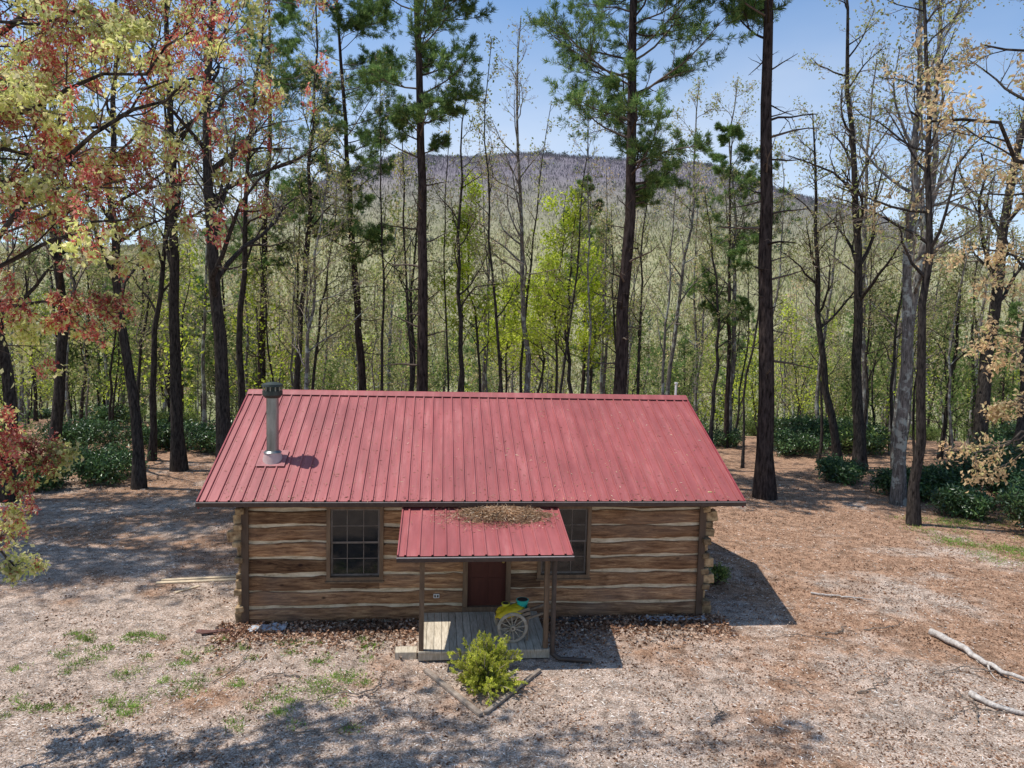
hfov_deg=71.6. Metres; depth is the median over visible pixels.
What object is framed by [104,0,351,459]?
deciduous tree
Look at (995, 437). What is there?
rhododendron bush
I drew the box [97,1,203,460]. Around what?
deciduous tree
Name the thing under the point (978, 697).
fallen branch
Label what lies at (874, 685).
fallen stick
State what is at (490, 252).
slender tree
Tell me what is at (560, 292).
spring green tree
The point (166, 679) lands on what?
grass tufts
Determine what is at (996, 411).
oak tree
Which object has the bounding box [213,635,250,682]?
fallen stick
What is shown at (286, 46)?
white pine tree
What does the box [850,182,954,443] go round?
slender tree
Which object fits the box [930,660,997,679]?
fallen stick
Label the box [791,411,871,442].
rhododendron bush
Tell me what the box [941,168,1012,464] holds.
slender tree
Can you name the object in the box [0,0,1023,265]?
sky
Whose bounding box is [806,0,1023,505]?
deciduous tree
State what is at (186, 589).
lumber board
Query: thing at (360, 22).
white pine tree
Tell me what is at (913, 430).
slender tree
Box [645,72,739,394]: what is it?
deciduous tree
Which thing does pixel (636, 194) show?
white pine tree
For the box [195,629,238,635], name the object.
trim scrap
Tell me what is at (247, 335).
slender tree
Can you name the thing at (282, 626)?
plastic sheeting
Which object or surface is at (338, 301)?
slender tree
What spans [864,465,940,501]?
rhododendron bush
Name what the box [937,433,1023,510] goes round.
rhododendron bush
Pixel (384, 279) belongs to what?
slender tree
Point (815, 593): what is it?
fallen branch
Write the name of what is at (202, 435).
rhododendron bush
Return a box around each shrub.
[447,630,527,706]
[707,561,731,585]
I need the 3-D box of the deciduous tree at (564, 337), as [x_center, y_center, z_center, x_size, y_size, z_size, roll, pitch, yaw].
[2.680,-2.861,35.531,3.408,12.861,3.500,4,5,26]
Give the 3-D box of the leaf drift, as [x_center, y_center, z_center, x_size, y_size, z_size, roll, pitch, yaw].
[-0.558,4.999,13.788,10.556,0.234,2.351,1,5,-6]
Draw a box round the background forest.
[0,73,1023,458]
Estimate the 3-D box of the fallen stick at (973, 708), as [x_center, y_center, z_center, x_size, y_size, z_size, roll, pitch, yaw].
[7.639,5.283,11.934,0.405,0.168,1.221,1,4,0]
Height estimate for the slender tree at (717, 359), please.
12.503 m
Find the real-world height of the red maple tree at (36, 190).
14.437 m
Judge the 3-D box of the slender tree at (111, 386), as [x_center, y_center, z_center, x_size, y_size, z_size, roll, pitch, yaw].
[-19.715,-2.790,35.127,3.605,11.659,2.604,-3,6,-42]
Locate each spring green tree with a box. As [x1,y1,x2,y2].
[431,164,513,391]
[463,268,538,392]
[490,182,599,392]
[496,250,573,392]
[541,234,630,393]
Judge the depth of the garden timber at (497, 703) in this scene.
11.76 m
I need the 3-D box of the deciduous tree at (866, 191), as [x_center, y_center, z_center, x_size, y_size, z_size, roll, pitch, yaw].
[18.016,-6.575,37.258,5.645,20.650,6.665,3,5,18]
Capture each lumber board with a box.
[155,578,236,583]
[161,575,235,580]
[174,585,199,592]
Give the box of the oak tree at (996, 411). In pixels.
[859,27,1023,492]
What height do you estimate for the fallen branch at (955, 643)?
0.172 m
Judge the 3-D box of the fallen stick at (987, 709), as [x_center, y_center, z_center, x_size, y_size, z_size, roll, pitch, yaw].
[7.539,5.330,11.716,1.466,0.113,0.764,1,4,0]
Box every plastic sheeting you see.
[248,622,287,631]
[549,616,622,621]
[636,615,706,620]
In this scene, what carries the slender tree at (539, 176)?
on the ground
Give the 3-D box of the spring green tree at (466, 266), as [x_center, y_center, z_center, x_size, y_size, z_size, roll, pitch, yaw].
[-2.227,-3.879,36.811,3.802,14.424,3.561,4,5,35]
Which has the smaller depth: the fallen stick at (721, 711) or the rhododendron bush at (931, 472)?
the fallen stick at (721, 711)
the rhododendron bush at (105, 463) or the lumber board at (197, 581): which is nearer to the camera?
the lumber board at (197, 581)
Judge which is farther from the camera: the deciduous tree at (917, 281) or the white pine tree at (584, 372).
the white pine tree at (584, 372)
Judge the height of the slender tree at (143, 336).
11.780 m
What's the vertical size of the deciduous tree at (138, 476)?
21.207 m
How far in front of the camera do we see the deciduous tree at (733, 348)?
38.00 m
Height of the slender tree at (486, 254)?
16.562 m
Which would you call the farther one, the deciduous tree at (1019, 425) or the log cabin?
the deciduous tree at (1019, 425)
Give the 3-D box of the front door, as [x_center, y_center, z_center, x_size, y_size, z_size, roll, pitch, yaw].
[-0.523,3.798,14.819,1.000,2.300,0.160,1,5,-6]
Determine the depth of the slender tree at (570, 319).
31.94 m
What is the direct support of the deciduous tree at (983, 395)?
on the ground
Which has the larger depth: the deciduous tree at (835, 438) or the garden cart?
the deciduous tree at (835, 438)
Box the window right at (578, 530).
[536,507,591,580]
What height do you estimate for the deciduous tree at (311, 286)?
16.050 m
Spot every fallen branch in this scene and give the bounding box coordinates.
[811,592,873,603]
[928,628,1023,682]
[968,690,1023,714]
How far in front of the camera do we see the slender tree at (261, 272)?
34.61 m
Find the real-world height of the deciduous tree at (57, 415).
20.949 m
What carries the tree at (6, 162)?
on the ground
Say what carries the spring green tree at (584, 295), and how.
on the ground
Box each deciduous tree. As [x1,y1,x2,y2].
[0,0,94,502]
[4,4,157,457]
[9,0,221,489]
[70,0,260,471]
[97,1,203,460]
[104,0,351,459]
[182,0,310,411]
[281,94,386,389]
[284,0,357,389]
[378,158,452,390]
[414,88,508,391]
[446,8,561,392]
[525,198,597,393]
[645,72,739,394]
[690,72,760,446]
[772,0,924,470]
[772,96,880,459]
[799,49,924,453]
[806,0,1019,526]
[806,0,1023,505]
[865,0,988,469]
[938,0,1023,461]
[974,107,1023,482]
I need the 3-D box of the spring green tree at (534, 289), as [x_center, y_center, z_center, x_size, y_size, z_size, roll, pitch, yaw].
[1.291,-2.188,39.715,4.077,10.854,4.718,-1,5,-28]
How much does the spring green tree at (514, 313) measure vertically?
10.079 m
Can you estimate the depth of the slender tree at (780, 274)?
35.67 m
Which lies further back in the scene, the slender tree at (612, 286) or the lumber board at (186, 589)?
the slender tree at (612, 286)
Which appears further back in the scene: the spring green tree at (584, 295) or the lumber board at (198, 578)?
the spring green tree at (584, 295)
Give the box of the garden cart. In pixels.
[493,597,550,642]
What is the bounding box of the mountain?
[0,149,1023,419]
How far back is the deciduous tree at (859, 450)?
31.41 m
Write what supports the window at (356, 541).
in the log cabin
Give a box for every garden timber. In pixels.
[423,668,482,716]
[483,668,540,714]
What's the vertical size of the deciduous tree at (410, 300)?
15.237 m
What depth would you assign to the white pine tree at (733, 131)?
37.51 m
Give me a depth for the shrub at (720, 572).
17.25 m
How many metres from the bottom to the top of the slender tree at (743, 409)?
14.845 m
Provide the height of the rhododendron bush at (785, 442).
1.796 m
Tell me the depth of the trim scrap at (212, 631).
13.92 m
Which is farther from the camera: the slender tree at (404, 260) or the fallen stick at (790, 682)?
the slender tree at (404, 260)
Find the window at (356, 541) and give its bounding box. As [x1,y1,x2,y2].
[325,507,383,583]
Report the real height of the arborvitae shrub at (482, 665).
1.003 m
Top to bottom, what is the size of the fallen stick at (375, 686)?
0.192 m
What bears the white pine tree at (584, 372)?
on the ground
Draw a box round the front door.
[462,562,510,620]
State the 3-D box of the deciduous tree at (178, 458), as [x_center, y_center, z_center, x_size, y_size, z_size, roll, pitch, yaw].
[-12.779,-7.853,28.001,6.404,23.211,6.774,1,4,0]
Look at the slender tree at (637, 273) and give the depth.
38.73 m
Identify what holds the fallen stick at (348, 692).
on the ground
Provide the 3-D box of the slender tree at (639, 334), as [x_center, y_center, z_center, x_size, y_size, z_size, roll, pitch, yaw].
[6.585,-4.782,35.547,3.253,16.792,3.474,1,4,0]
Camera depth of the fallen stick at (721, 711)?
11.36 m
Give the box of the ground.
[0,391,1023,767]
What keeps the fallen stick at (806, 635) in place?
on the ground
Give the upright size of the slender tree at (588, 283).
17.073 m
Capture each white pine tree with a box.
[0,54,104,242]
[183,0,337,388]
[260,0,415,390]
[351,0,498,391]
[519,0,756,393]
[558,175,621,393]
[684,121,801,447]
[690,0,822,500]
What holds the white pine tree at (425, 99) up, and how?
on the ground
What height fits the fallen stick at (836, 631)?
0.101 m
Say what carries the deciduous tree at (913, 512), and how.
on the ground
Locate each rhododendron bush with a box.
[17,455,74,491]
[32,411,147,454]
[58,435,157,485]
[184,417,232,453]
[773,427,829,456]
[774,411,841,444]
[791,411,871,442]
[812,453,871,485]
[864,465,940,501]
[906,457,983,502]
[922,478,996,521]
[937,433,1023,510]
[966,425,1023,490]
[984,471,1023,531]
[987,454,1023,500]
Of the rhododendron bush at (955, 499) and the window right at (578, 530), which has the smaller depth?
the window right at (578, 530)
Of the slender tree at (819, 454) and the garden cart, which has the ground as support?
the slender tree at (819, 454)
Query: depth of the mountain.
451.27 m
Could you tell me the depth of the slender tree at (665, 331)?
33.20 m
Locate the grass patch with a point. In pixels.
(945, 538)
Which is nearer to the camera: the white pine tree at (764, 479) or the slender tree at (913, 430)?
the white pine tree at (764, 479)
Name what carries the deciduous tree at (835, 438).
on the ground
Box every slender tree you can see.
[79,221,143,428]
[122,202,181,400]
[225,130,272,392]
[246,117,293,381]
[258,185,321,389]
[308,173,368,389]
[318,143,379,390]
[349,51,414,390]
[352,101,438,390]
[408,78,464,391]
[455,134,536,391]
[460,31,531,392]
[502,96,562,392]
[532,93,606,392]
[543,85,633,393]
[584,203,651,363]
[605,220,655,354]
[610,123,674,394]
[643,148,701,394]
[689,191,755,441]
[720,189,759,445]
[738,134,794,467]
[753,144,827,341]
[782,216,868,462]
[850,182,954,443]
[912,138,957,454]
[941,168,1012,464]
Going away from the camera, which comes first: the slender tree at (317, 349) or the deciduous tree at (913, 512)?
the deciduous tree at (913, 512)
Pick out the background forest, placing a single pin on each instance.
(692, 379)
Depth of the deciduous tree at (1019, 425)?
27.10 m
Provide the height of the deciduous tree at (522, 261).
21.293 m
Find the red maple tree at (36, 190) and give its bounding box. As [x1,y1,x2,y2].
[0,0,337,588]
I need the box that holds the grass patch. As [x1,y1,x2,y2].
[885,512,1023,566]
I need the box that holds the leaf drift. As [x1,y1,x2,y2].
[196,611,749,670]
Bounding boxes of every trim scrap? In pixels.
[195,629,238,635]
[201,628,232,633]
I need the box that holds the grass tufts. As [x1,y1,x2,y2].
[0,627,383,733]
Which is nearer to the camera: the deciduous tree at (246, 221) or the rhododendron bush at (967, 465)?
the rhododendron bush at (967, 465)
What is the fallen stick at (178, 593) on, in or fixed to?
on the ground
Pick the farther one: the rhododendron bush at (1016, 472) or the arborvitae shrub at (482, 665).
the rhododendron bush at (1016, 472)
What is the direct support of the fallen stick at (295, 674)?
on the ground
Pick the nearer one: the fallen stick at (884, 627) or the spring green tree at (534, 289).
the fallen stick at (884, 627)
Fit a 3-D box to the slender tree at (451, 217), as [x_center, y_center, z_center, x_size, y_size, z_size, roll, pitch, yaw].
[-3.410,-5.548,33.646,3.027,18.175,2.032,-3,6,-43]
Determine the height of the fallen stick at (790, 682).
0.189 m
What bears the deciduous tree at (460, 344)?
on the ground
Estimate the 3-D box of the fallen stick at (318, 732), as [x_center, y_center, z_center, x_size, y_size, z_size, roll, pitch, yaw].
[-2.559,5.200,10.620,1.409,0.062,0.528,-1,5,-24]
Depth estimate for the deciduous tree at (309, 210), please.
32.67 m
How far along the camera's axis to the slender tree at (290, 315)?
35.83 m
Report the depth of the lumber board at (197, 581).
16.62 m
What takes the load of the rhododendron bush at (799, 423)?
on the ground
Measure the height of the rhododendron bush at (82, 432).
2.222 m
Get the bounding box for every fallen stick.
[149,584,202,599]
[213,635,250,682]
[251,662,299,680]
[290,715,379,739]
[301,681,375,702]
[358,670,387,697]
[710,700,733,725]
[759,672,816,693]
[771,634,837,640]
[825,625,847,634]
[857,668,889,692]
[864,619,904,629]
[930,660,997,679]
[938,699,1010,720]
[949,684,978,721]
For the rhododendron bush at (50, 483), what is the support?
on the ground
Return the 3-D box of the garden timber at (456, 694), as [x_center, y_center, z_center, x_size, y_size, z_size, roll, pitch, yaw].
[-1.013,5.133,11.876,0.085,0.060,1.780,-2,6,-36]
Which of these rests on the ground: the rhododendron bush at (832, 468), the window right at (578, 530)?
the rhododendron bush at (832, 468)
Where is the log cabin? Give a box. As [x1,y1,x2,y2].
[195,382,745,662]
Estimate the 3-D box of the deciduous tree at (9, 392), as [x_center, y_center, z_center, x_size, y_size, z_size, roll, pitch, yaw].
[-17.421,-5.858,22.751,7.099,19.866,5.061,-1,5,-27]
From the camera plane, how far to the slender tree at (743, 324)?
38.51 m
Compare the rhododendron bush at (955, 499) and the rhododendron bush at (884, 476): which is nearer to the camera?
the rhododendron bush at (955, 499)

